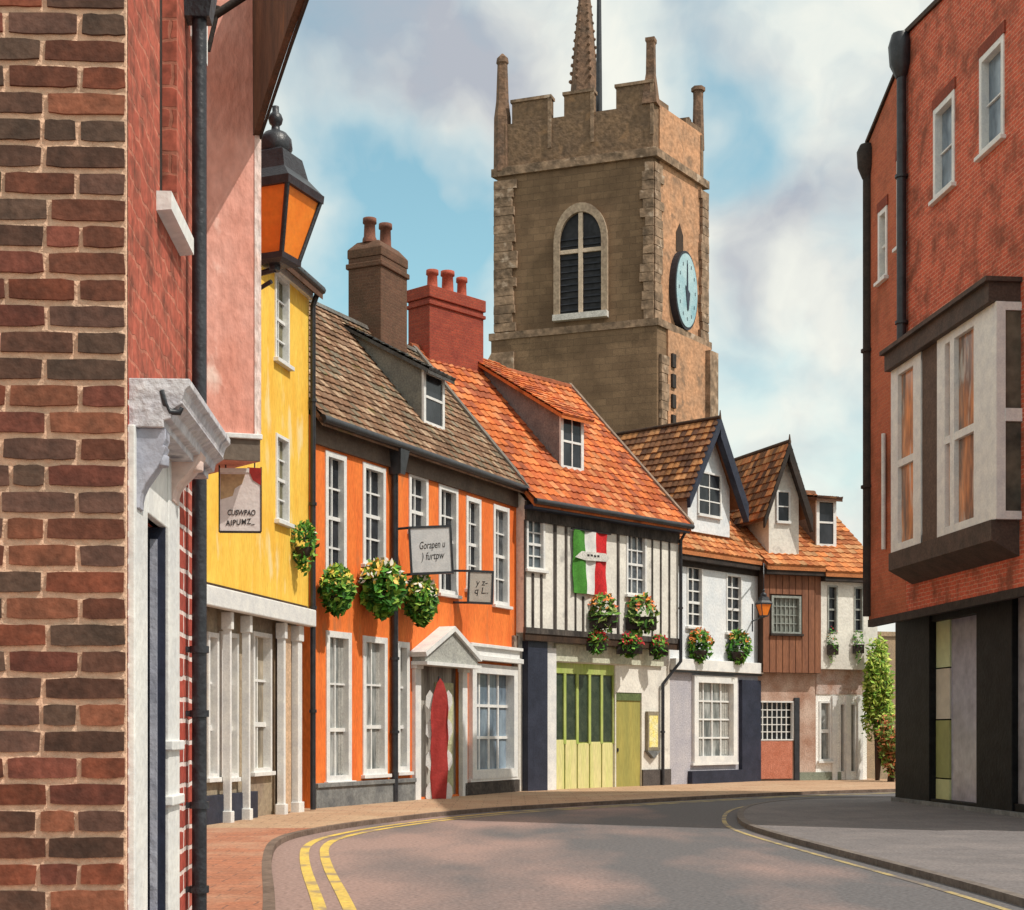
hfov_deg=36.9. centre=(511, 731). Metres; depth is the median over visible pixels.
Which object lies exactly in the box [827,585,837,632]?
window
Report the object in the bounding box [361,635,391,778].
window
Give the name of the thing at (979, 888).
kerb
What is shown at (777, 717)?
window
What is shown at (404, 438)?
orange house
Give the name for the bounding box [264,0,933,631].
sky
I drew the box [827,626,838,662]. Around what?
flower basket
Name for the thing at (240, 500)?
hanging sign
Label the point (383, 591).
flower basket
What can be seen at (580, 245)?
arched window
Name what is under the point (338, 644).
window
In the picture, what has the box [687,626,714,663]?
flower basket
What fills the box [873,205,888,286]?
window
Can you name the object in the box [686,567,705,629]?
window
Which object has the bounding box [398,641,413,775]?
window
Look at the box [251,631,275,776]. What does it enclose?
window
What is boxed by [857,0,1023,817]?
red brick building
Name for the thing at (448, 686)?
door
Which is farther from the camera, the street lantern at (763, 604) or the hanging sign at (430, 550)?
the street lantern at (763, 604)
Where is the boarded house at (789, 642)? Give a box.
[730,434,826,780]
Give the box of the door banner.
[426,676,451,798]
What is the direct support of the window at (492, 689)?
in the orange house at (404, 438)
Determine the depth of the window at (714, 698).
46.13 m
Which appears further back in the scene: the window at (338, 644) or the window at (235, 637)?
the window at (338, 644)
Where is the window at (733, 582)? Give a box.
[725,573,741,634]
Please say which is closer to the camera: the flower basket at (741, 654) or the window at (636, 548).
the window at (636, 548)
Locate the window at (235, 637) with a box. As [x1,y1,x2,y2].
[217,631,241,782]
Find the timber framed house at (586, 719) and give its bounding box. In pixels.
[407,269,694,790]
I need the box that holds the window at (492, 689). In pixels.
[468,663,517,781]
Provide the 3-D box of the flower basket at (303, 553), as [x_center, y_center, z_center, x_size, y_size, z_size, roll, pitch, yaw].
[-3.866,-3.452,28.754,0.532,1.094,0.464,0,0,22]
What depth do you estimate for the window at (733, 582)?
46.93 m
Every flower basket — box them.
[290,519,319,576]
[317,562,357,618]
[358,557,408,621]
[402,575,439,628]
[585,628,608,655]
[588,592,620,634]
[615,631,644,658]
[625,592,660,637]
[648,633,668,659]
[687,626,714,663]
[725,628,752,664]
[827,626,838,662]
[853,630,864,663]
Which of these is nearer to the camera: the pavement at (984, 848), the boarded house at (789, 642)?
the pavement at (984, 848)
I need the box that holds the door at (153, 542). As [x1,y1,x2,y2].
[148,528,156,909]
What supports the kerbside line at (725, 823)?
on the road
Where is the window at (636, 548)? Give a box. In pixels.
[625,536,648,596]
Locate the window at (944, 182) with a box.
[928,89,955,206]
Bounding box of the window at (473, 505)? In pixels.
[465,495,480,591]
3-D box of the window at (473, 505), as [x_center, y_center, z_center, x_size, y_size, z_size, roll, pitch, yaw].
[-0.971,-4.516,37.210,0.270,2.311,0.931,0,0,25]
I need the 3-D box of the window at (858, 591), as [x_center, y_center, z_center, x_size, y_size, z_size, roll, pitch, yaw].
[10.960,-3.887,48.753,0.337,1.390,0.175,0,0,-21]
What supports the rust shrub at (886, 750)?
on the road
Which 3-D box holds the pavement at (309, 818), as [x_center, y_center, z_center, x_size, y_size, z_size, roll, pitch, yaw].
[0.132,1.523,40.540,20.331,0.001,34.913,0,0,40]
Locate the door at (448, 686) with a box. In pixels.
[434,682,452,793]
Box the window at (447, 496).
[438,484,461,598]
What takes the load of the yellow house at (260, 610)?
on the ground
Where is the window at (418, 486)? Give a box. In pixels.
[407,474,428,533]
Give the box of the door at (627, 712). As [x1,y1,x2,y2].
[616,700,639,786]
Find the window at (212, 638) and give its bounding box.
[207,632,222,782]
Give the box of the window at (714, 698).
[691,675,738,765]
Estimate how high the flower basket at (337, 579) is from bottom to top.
1.144 m
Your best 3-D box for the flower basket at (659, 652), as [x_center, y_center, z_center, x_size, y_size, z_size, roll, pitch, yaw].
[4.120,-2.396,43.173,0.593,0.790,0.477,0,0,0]
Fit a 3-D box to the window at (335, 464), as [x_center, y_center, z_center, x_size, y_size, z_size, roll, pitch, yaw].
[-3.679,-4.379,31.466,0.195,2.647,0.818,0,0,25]
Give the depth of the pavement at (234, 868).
17.46 m
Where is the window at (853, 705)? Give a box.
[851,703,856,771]
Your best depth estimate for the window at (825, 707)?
48.68 m
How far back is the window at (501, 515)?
38.87 m
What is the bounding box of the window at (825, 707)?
[817,701,834,762]
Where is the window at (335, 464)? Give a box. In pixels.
[325,450,346,569]
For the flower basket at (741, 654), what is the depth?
46.40 m
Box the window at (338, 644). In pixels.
[324,630,355,782]
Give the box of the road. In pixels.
[272,792,1023,909]
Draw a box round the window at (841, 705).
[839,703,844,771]
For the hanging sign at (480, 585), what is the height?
0.846 m
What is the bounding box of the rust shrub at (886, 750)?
[875,714,894,781]
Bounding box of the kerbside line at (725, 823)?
[722,806,1010,909]
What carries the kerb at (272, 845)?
on the road
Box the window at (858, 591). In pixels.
[854,587,862,630]
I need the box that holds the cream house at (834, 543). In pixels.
[799,490,877,779]
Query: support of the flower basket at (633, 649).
attached to the timber framed house at (586, 719)
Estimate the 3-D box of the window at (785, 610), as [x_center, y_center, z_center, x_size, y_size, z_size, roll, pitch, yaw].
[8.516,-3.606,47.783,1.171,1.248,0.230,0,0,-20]
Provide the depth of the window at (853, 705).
49.04 m
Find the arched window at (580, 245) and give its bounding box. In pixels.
[552,202,608,322]
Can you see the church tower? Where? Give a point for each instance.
(601, 261)
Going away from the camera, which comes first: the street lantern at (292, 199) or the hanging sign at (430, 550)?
the street lantern at (292, 199)
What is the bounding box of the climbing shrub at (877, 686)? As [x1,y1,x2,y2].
[860,631,894,779]
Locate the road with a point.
(693, 855)
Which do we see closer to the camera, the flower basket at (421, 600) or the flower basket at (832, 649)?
the flower basket at (421, 600)
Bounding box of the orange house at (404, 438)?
[299,216,529,807]
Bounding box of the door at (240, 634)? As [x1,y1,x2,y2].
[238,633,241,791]
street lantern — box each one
[261,105,323,289]
[752,563,772,630]
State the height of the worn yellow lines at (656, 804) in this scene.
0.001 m
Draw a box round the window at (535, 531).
[526,521,548,573]
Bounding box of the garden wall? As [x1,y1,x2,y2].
[867,631,894,778]
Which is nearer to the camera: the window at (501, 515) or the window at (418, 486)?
the window at (418, 486)
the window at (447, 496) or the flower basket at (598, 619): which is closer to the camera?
the window at (447, 496)
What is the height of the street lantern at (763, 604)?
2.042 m
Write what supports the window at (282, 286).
in the yellow house at (260, 610)
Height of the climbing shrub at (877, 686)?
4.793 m
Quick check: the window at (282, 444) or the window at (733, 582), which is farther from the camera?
the window at (733, 582)
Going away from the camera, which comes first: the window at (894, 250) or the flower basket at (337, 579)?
the flower basket at (337, 579)
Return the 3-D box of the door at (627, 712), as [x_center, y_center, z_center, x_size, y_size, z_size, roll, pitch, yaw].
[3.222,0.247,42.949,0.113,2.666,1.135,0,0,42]
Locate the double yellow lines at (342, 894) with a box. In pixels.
[300,812,506,909]
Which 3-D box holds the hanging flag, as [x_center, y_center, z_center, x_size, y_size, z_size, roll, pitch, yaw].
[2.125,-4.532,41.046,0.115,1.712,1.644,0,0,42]
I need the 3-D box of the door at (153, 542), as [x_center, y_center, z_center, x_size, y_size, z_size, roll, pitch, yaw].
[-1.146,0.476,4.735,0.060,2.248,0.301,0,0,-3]
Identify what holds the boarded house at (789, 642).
on the road
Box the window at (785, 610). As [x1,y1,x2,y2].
[769,595,803,635]
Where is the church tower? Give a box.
[488,0,717,431]
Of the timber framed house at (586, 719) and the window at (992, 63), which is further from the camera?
the timber framed house at (586, 719)
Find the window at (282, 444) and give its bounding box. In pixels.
[274,432,294,528]
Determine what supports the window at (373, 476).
in the orange house at (404, 438)
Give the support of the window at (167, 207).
in the brick house at (114, 441)
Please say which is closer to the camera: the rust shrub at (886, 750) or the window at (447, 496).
the window at (447, 496)
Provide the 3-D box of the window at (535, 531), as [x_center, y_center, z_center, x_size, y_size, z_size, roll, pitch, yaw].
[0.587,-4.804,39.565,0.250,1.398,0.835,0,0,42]
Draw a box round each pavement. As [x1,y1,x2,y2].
[207,778,894,827]
[207,828,309,909]
[744,797,1023,894]
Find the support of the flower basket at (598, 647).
attached to the timber framed house at (586, 719)
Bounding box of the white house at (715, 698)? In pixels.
[615,410,764,784]
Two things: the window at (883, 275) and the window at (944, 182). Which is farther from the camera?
the window at (883, 275)
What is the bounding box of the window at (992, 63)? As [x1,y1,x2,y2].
[974,33,1005,162]
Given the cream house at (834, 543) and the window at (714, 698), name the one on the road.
the cream house at (834, 543)
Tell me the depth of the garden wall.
50.55 m
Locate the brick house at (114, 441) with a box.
[0,0,229,909]
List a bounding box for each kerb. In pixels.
[262,789,894,909]
[737,796,1023,906]
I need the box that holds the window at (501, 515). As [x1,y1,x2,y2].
[492,504,512,609]
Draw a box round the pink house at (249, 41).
[207,0,308,473]
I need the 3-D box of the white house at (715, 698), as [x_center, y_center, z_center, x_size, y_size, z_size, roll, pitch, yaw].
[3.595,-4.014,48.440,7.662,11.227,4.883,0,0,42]
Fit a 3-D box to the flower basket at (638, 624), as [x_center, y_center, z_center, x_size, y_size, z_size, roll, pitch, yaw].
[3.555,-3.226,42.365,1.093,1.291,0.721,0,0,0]
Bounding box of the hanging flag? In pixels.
[571,527,610,594]
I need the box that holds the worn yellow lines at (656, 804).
[456,792,894,818]
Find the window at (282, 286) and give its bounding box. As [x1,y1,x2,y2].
[273,273,294,371]
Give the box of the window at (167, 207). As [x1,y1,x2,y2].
[156,0,193,255]
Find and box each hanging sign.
[219,463,261,532]
[398,525,453,575]
[453,570,493,604]
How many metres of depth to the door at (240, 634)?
27.02 m
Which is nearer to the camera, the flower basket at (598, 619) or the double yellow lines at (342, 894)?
the double yellow lines at (342, 894)
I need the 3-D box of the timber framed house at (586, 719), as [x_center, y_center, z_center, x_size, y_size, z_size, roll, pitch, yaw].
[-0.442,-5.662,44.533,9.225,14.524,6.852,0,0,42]
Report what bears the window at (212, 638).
in the yellow house at (260, 610)
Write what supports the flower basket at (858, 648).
attached to the cream house at (834, 543)
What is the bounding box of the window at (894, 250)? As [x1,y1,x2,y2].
[892,161,906,252]
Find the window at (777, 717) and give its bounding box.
[761,701,793,739]
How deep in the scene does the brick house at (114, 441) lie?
4.34 m
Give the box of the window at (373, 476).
[361,462,385,567]
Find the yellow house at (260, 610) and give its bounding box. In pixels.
[207,267,325,824]

